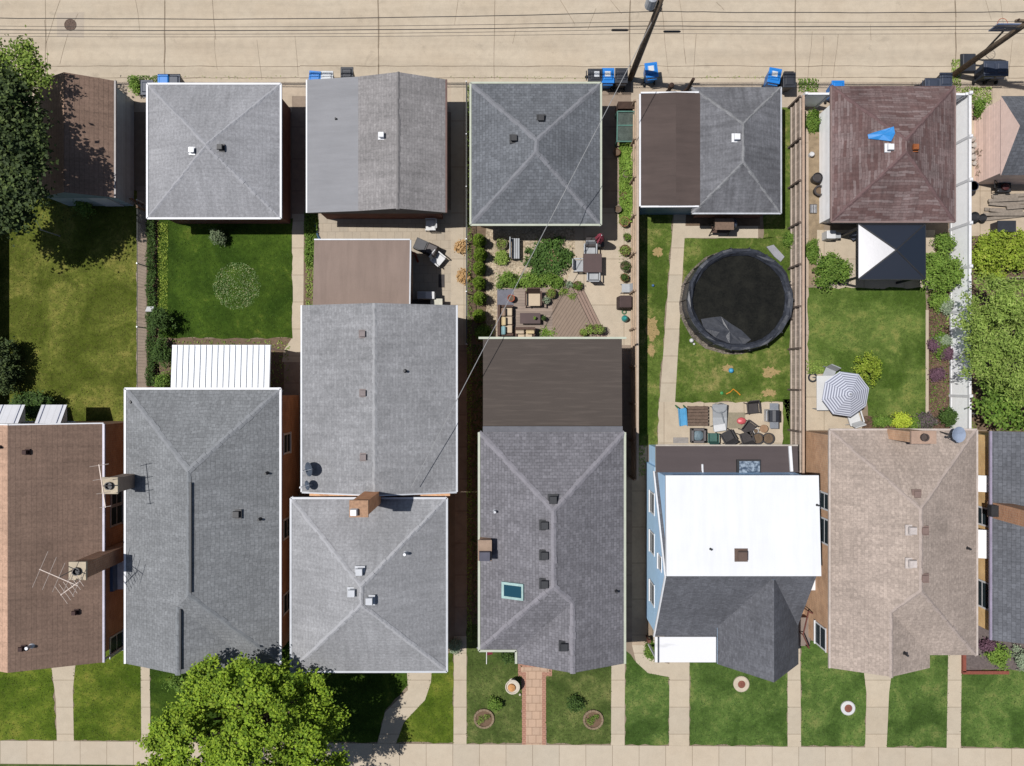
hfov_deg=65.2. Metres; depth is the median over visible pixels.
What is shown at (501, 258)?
shrub
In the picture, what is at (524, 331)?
sofa
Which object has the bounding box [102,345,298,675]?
house
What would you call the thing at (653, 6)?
utility pole
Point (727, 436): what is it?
patio chair
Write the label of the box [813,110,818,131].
lawn
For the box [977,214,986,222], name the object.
fire bowl
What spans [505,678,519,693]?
birdbath
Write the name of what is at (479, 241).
cypress
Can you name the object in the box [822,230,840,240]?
storage box
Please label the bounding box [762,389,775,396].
bare soil
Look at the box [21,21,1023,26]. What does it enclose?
power line
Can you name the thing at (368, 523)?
house
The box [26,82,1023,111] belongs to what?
alley apron
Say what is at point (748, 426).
patio chair
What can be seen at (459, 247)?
dry plant
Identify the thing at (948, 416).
shrub
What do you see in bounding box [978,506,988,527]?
window
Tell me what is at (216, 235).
shrub
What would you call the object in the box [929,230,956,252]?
shrub
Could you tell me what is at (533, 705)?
brick path
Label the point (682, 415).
toy slide
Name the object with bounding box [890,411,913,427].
shrub
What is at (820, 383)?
table
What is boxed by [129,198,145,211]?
gate
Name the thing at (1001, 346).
tree
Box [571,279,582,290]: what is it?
plant pot
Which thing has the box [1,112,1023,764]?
ground
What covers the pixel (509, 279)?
shrub
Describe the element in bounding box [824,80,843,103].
wheeled bin
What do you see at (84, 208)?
shrub
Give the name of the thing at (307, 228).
ground cover
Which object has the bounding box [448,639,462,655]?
shrub
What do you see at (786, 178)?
lawn
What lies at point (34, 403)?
shrub
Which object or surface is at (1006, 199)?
plank
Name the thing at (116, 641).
window
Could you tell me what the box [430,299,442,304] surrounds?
storage box
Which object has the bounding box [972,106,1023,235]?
patio
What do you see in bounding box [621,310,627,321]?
hose reel
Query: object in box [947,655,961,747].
front path
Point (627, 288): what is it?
patio chair
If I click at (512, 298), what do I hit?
plant pot
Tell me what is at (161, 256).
ground cover
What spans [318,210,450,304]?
patio
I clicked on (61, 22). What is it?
alley patch
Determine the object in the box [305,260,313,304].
ground cover
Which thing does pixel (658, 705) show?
front lawn
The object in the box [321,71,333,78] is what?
wheeled bin
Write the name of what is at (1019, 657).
shrub
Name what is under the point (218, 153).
garage
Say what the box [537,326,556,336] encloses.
shrub
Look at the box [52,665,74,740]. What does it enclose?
front path
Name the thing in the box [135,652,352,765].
tree
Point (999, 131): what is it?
garage
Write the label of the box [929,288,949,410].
ground cover
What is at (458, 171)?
path
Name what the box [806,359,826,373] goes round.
ground cover
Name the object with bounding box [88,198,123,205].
door
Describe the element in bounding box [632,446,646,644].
gangway
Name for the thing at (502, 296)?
floor mat
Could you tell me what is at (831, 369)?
patio chair
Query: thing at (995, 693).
front lawn
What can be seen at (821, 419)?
patio
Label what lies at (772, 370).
bare soil
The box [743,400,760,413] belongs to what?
patio chair
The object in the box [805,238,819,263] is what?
shrub
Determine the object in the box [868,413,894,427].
shrub
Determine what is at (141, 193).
path
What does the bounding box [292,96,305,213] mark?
path
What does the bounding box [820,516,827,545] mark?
window
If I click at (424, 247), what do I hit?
grill
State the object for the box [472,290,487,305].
cypress
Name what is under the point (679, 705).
front path
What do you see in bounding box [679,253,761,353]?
gravel ring
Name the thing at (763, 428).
side table
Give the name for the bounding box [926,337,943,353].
shrub
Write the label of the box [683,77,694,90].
post
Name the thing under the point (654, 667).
front path
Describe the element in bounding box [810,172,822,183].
bucket
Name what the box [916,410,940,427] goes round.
shrub
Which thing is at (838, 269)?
shrub
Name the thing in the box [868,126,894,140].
tarp
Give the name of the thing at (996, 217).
plank
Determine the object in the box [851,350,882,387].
shrub
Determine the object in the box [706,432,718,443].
patio chair
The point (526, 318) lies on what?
coffee table
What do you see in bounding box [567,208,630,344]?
patio
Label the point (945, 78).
wheeled bin
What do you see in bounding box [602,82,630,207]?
path
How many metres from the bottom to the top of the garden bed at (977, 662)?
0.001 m
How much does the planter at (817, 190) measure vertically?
0.340 m
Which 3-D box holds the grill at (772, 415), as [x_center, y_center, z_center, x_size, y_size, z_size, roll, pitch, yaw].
[12.781,1.609,39.441,0.700,1.043,1.240,0,90,0]
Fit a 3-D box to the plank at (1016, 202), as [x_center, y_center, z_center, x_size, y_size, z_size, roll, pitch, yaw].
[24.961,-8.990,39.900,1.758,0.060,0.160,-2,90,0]
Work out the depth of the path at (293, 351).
39.99 m
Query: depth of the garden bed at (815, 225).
39.99 m
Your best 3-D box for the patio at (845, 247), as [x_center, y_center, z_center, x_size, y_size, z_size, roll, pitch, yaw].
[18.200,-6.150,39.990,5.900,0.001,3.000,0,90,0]
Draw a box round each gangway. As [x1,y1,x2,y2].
[284,362,299,399]
[455,345,466,635]
[622,345,631,639]
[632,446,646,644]
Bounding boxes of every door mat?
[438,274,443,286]
[673,437,687,442]
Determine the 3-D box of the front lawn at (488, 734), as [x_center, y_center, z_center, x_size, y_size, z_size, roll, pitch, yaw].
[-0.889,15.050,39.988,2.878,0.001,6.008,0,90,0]
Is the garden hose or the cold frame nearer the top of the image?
the cold frame
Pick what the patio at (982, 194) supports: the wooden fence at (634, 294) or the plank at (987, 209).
the plank at (987, 209)
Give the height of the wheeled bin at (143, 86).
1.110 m
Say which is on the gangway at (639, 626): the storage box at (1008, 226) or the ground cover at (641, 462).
the ground cover at (641, 462)
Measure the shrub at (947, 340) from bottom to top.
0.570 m
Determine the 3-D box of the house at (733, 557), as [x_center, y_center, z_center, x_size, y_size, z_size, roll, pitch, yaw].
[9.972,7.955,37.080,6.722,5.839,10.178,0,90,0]
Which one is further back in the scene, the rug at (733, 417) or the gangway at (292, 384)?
the gangway at (292, 384)
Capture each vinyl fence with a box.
[801,92,829,107]
[949,91,972,427]
[956,92,967,101]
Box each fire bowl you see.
[972,212,979,221]
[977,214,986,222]
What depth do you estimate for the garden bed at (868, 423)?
39.99 m
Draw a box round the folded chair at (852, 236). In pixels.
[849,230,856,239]
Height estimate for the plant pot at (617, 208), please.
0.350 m
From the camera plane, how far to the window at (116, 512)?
37.58 m
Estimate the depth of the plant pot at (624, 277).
39.55 m
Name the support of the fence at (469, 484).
on the garden bed at (481, 231)
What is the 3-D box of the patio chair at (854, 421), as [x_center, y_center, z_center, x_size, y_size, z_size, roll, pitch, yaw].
[16.895,1.758,39.478,0.726,1.026,0.774,-17,90,0]
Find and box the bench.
[509,237,518,258]
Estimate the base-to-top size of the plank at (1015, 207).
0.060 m
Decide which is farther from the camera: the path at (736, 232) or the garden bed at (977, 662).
the garden bed at (977, 662)
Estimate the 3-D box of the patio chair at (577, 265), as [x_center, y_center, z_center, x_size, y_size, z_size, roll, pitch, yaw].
[3.293,-5.816,39.524,0.705,0.933,0.661,0,90,0]
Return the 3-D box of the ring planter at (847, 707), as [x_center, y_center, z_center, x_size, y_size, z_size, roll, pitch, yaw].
[16.775,16.225,39.940,0.720,0.120,0.720,0,90,0]
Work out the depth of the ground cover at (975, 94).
39.92 m
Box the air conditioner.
[417,292,435,299]
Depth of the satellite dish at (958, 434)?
34.87 m
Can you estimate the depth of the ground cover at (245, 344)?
39.96 m
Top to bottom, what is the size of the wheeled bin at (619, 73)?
1.110 m
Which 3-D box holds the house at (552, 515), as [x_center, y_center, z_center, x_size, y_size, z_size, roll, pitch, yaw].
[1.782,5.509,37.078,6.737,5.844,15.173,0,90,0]
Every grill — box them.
[413,237,439,257]
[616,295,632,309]
[764,403,779,428]
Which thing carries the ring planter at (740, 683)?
on the front lawn at (726, 702)
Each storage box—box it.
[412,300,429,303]
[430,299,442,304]
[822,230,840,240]
[990,221,1015,233]
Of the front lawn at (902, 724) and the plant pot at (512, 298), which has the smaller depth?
the plant pot at (512, 298)
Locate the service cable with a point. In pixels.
(533, 252)
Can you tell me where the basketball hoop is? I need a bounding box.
[960,18,1020,73]
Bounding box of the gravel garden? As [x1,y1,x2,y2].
[485,227,574,336]
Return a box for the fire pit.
[690,428,705,442]
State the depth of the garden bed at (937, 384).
39.99 m
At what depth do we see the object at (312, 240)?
39.99 m
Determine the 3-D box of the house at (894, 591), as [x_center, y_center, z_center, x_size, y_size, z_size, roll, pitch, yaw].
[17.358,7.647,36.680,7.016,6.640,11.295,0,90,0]
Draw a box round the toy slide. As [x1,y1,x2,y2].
[675,405,686,425]
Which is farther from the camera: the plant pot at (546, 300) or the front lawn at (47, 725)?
the front lawn at (47, 725)
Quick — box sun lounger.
[710,402,726,431]
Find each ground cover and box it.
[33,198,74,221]
[127,75,157,82]
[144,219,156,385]
[156,222,167,312]
[157,339,289,391]
[212,262,260,309]
[303,211,317,261]
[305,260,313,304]
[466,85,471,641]
[618,142,632,223]
[639,446,645,475]
[798,78,818,91]
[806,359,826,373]
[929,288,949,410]
[951,59,961,91]
[960,86,991,103]
[972,402,994,417]
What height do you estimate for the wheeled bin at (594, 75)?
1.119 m
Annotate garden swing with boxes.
[709,218,733,235]
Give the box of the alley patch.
[57,12,83,37]
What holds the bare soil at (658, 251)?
on the lawn at (655, 312)
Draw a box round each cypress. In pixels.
[471,276,485,289]
[472,233,486,247]
[472,260,485,276]
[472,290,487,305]
[472,308,486,322]
[473,247,488,261]
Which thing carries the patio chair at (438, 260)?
on the patio at (426, 271)
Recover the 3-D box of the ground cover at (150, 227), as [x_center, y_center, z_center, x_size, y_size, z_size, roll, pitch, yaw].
[-17.973,-4.098,39.729,0.544,0.598,8.564,0,90,0]
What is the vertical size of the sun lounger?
0.753 m
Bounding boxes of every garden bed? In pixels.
[157,338,291,391]
[304,214,317,304]
[467,112,486,623]
[686,215,759,225]
[809,112,823,284]
[862,416,926,427]
[928,235,949,427]
[966,625,1023,669]
[972,236,1023,429]
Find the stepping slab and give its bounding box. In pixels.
[767,245,783,261]
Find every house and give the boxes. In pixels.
[0,405,123,672]
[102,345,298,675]
[290,239,457,672]
[477,337,626,673]
[646,444,820,681]
[798,428,977,677]
[978,431,1023,643]
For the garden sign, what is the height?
0.863 m
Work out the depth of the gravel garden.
39.99 m
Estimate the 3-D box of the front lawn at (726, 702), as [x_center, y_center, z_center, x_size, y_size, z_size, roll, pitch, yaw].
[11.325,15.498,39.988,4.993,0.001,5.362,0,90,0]
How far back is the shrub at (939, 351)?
39.66 m
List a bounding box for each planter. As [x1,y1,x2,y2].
[733,676,748,691]
[813,185,821,195]
[840,700,854,714]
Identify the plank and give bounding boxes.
[983,212,1023,215]
[984,208,1022,211]
[986,216,1023,220]
[988,197,1023,201]
[989,202,1021,206]
[989,208,1019,211]
[991,193,1023,197]
[993,196,1017,198]
[999,201,1023,203]
[1006,205,1023,209]
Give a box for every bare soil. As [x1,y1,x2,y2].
[645,317,659,340]
[647,343,654,357]
[653,247,662,256]
[721,364,732,371]
[762,366,779,377]
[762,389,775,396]
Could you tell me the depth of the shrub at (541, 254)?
39.56 m
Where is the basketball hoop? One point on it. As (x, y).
(964, 59)
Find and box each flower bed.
[474,708,493,728]
[583,709,602,729]
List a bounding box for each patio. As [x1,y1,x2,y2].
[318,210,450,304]
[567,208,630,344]
[658,402,782,443]
[806,374,861,429]
[817,230,934,289]
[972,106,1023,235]
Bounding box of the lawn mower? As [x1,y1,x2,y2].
[993,180,1010,194]
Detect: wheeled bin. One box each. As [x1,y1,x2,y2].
[141,80,153,97]
[158,74,169,82]
[168,74,184,82]
[309,70,321,79]
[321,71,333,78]
[341,67,354,77]
[585,69,602,81]
[601,68,613,90]
[613,68,627,90]
[643,62,658,86]
[761,67,781,86]
[779,71,795,91]
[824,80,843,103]
[914,78,939,85]
[936,72,951,85]
[972,61,995,84]
[985,61,1007,84]
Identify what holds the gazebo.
on the patio at (845, 247)
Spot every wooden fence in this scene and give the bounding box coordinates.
[629,99,638,480]
[787,95,804,473]
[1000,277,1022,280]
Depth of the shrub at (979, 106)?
39.31 m
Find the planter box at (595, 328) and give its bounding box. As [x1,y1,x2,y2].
[585,323,604,333]
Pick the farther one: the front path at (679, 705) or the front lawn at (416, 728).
the front lawn at (416, 728)
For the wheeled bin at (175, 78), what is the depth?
38.88 m
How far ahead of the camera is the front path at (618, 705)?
39.98 m
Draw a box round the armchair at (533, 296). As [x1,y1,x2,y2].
[525,288,541,307]
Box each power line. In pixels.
[0,25,1021,30]
[1,33,1023,36]
[2,11,1023,19]
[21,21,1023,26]
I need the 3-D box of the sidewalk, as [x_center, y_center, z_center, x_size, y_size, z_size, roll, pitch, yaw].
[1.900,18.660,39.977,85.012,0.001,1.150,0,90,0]
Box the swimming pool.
[681,247,794,351]
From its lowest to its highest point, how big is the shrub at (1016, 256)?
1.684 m
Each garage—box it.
[38,72,133,205]
[146,83,290,223]
[306,71,446,218]
[469,82,601,226]
[639,87,781,217]
[819,85,955,222]
[974,96,1023,183]
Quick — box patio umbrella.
[822,371,868,416]
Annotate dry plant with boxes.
[453,239,467,255]
[456,268,470,284]
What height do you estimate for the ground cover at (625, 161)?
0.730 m
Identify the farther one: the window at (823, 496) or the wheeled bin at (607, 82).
the wheeled bin at (607, 82)
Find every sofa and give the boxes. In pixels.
[498,305,512,335]
[515,327,534,336]
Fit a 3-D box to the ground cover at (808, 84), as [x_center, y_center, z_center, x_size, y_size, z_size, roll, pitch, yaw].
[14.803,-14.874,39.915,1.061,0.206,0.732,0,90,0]
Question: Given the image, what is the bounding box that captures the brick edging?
[961,655,1008,673]
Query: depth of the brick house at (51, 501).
35.20 m
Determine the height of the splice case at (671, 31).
0.100 m
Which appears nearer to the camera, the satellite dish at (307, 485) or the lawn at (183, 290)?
the satellite dish at (307, 485)
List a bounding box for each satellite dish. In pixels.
[299,480,312,489]
[301,462,313,475]
[939,427,965,442]
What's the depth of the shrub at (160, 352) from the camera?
39.36 m
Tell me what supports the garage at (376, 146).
on the ground at (141, 152)
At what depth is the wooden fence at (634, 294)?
38.46 m
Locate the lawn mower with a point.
(1002, 187)
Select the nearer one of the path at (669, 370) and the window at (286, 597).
the window at (286, 597)
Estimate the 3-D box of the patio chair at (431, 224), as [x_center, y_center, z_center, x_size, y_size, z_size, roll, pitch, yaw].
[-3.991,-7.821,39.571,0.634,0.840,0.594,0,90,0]
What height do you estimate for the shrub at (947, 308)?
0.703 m
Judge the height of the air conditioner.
1.070 m
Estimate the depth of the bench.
39.53 m
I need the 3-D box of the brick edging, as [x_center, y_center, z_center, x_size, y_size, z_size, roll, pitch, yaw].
[23.600,13.902,39.910,2.300,0.180,1.205,0,90,0]
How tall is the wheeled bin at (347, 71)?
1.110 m
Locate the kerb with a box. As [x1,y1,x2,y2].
[926,310,928,412]
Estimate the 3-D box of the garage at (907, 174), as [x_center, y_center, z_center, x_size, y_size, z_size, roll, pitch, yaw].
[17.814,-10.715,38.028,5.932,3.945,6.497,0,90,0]
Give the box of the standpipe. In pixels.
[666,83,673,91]
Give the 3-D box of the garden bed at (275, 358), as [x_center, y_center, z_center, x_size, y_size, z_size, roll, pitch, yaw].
[-14.354,-0.898,39.995,6.788,0.001,2.797,0,90,0]
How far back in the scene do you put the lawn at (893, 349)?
39.99 m
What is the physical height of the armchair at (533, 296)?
1.166 m
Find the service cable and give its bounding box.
[411,20,652,487]
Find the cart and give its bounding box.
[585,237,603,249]
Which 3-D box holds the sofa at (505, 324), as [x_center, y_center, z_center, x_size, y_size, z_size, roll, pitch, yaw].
[-0.321,-3.061,39.194,0.750,0.732,1.500,0,90,0]
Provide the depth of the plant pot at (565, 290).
39.48 m
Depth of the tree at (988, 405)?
37.31 m
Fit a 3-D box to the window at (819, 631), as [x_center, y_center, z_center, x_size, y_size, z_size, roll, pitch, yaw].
[14.546,11.950,37.800,0.070,1.390,1.120,0,90,0]
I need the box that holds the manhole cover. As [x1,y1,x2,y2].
[64,19,75,29]
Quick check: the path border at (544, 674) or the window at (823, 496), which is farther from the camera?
the path border at (544, 674)
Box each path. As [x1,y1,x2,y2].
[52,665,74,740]
[136,186,145,387]
[141,667,149,740]
[282,214,303,361]
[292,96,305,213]
[378,673,431,743]
[451,82,465,344]
[453,636,465,743]
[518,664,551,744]
[521,667,548,744]
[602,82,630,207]
[611,664,624,744]
[632,645,669,676]
[660,215,685,401]
[669,662,688,745]
[685,226,757,237]
[788,646,800,746]
[805,107,808,430]
[864,673,890,746]
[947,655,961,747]
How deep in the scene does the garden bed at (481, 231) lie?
39.99 m
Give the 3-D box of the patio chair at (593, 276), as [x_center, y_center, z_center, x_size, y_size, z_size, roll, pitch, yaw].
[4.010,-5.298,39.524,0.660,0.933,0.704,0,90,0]
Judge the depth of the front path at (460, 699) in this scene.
39.98 m
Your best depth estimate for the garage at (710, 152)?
37.25 m
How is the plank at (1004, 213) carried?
on the plank at (995, 210)
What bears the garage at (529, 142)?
on the ground at (141, 152)
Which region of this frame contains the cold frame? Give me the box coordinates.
[614,101,634,146]
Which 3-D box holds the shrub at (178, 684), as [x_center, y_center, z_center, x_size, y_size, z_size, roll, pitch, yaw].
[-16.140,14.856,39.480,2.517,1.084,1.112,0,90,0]
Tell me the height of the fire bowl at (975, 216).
0.464 m
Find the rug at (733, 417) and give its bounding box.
[728,412,744,427]
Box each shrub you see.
[0,336,26,397]
[8,389,53,420]
[72,201,95,218]
[127,75,140,95]
[145,306,176,335]
[150,333,171,367]
[152,371,170,387]
[159,674,206,692]
[208,228,228,247]
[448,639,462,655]
[472,323,493,341]
[486,695,503,712]
[493,249,510,265]
[495,270,523,289]
[500,652,515,664]
[517,271,546,291]
[520,234,574,277]
[537,272,564,290]
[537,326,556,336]
[566,693,585,713]
[642,639,654,661]
[782,231,793,248]
[805,107,821,134]
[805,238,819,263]
[811,251,853,293]
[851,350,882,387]
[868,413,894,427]
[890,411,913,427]
[907,415,920,427]
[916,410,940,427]
[921,245,965,294]
[926,287,949,311]
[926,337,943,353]
[927,367,947,382]
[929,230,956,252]
[930,330,948,359]
[932,334,952,346]
[936,406,958,427]
[937,346,953,361]
[939,294,954,316]
[972,96,988,119]
[972,229,1011,279]
[978,637,999,652]
[980,642,1013,671]
[998,227,1023,272]
[1010,644,1023,671]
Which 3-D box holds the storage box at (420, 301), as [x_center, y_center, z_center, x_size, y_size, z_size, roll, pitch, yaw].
[-4.400,-3.825,39.672,1.000,0.655,0.550,0,90,0]
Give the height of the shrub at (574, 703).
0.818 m
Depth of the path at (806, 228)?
39.99 m
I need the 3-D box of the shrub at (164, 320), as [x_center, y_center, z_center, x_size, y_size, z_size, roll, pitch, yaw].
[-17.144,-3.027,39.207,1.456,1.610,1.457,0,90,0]
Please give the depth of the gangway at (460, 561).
39.99 m
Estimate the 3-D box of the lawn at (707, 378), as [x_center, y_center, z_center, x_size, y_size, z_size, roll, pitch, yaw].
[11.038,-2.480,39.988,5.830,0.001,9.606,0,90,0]
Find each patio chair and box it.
[425,218,436,231]
[429,250,446,267]
[572,258,584,272]
[583,241,596,253]
[586,272,599,281]
[620,283,632,293]
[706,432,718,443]
[719,428,737,443]
[736,431,755,443]
[738,420,757,436]
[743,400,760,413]
[822,364,840,375]
[845,410,865,427]
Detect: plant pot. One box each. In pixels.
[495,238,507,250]
[507,294,514,301]
[543,296,549,304]
[546,288,555,297]
[558,287,570,295]
[565,281,573,287]
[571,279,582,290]
[578,328,587,336]
[613,148,620,155]
[614,205,621,212]
[619,214,630,226]
[619,243,631,256]
[619,259,630,272]
[619,273,629,281]
[623,232,630,240]
[752,433,763,443]
[762,433,774,443]
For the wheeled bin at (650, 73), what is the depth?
38.93 m
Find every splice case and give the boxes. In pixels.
[663,30,680,32]
[1003,27,1019,29]
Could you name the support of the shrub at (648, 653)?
on the ground at (141, 152)
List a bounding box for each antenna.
[32,552,81,594]
[55,576,83,603]
[90,464,110,507]
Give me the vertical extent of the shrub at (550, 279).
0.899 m
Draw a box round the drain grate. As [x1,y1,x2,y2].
[810,204,816,213]
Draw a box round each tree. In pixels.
[0,25,56,100]
[0,60,59,246]
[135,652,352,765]
[947,267,1023,415]
[967,367,1023,430]
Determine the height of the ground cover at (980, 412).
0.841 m
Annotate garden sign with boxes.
[145,307,153,311]
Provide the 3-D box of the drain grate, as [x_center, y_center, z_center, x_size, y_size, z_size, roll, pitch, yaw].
[15.050,-8.700,39.956,0.360,0.055,0.460,0,90,0]
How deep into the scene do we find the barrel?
39.18 m
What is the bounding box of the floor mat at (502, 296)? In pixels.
[497,289,513,305]
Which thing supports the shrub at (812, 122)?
on the garden bed at (815, 225)
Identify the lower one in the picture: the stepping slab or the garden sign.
the garden sign
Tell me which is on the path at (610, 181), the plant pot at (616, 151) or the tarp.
the plant pot at (616, 151)
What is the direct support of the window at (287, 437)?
in the house at (207, 482)
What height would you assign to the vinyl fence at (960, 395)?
1.925 m
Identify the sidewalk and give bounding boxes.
[0,741,1023,765]
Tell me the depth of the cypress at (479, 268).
39.11 m
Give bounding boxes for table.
[520,313,539,323]
[583,254,601,272]
[759,425,767,432]
[812,376,832,409]
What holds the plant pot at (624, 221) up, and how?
on the patio at (603, 293)
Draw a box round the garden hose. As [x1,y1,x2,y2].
[808,373,816,381]
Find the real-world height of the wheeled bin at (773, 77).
1.119 m
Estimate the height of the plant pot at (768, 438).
0.450 m
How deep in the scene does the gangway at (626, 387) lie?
39.99 m
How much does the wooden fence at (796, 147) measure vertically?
1.795 m
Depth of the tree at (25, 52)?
35.36 m
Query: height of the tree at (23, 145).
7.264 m
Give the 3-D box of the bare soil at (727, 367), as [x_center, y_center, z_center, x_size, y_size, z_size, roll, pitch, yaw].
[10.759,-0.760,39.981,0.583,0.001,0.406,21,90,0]
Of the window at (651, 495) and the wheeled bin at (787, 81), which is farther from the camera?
the wheeled bin at (787, 81)
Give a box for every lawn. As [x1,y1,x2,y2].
[0,190,136,420]
[0,668,56,740]
[0,764,141,765]
[73,650,140,740]
[150,640,407,742]
[157,218,292,338]
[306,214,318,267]
[396,652,453,743]
[466,624,521,743]
[546,666,610,744]
[625,651,668,745]
[639,215,672,444]
[675,237,789,427]
[689,662,787,746]
[763,107,789,238]
[782,399,789,443]
[800,641,865,746]
[807,287,925,415]
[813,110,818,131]
[887,655,947,747]
[961,669,1023,747]
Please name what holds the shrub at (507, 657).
on the front lawn at (488, 734)
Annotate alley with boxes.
[0,0,1023,81]
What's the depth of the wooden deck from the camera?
39.58 m
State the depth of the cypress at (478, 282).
38.99 m
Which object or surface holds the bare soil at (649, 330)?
on the lawn at (655, 312)
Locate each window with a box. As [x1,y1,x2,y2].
[0,421,34,423]
[109,629,123,658]
[110,502,123,527]
[111,491,122,506]
[283,432,291,454]
[283,516,289,540]
[283,589,289,616]
[649,490,654,515]
[649,529,654,556]
[649,578,654,607]
[657,552,661,572]
[814,620,825,652]
[819,490,827,510]
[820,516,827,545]
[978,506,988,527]
[978,579,988,611]
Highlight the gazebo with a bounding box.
[838,223,925,283]
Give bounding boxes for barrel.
[972,181,978,192]
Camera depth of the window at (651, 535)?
37.93 m
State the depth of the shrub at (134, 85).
39.52 m
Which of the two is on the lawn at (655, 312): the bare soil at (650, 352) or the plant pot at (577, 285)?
the bare soil at (650, 352)
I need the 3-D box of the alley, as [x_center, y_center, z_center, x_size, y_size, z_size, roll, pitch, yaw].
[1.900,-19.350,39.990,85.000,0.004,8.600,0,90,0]
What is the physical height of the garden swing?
1.237 m
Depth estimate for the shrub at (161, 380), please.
39.57 m
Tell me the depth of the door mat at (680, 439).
39.95 m
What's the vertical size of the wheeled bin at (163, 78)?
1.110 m
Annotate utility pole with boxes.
[628,0,663,81]
[952,18,1023,76]
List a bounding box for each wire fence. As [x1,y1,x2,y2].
[136,199,147,387]
[466,81,467,345]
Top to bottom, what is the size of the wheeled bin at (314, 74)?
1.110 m
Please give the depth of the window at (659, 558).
36.10 m
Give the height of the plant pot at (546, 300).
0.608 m
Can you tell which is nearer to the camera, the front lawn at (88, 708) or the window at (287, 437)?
the window at (287, 437)
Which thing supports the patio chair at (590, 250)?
on the patio at (603, 293)
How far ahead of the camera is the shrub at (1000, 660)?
39.25 m
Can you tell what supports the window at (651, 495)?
in the house at (733, 557)
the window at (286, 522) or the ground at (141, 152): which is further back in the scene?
the ground at (141, 152)
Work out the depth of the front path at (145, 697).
39.99 m
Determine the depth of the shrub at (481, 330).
39.54 m
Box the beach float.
[737,417,745,423]
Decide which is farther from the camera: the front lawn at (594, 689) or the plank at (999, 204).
the front lawn at (594, 689)
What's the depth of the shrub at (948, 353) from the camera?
39.59 m
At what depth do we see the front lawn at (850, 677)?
39.99 m
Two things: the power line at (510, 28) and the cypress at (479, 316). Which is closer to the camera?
the power line at (510, 28)
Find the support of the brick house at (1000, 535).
on the ground at (141, 152)
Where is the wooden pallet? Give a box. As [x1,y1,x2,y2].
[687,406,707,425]
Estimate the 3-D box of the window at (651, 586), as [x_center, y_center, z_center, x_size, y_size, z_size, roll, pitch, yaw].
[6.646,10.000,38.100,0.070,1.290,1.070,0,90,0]
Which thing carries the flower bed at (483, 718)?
on the front lawn at (488, 734)
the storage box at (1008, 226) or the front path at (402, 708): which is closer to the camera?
the storage box at (1008, 226)
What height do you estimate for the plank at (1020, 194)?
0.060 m
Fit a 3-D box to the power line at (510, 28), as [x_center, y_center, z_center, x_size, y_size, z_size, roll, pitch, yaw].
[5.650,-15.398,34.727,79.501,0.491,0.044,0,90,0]
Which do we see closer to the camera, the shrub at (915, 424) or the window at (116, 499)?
the window at (116, 499)
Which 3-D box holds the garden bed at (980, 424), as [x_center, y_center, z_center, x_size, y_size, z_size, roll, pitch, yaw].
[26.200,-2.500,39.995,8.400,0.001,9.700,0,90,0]
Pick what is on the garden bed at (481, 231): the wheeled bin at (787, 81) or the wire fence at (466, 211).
the wire fence at (466, 211)
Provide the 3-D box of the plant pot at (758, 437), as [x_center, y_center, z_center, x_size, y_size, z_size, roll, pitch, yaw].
[12.164,2.746,39.763,0.588,0.450,0.579,0,90,0]
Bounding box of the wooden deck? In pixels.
[497,288,605,336]
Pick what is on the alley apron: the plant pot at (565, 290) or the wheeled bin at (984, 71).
the wheeled bin at (984, 71)
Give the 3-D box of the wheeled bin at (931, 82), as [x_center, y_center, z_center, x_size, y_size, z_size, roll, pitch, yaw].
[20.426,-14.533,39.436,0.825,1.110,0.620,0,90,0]

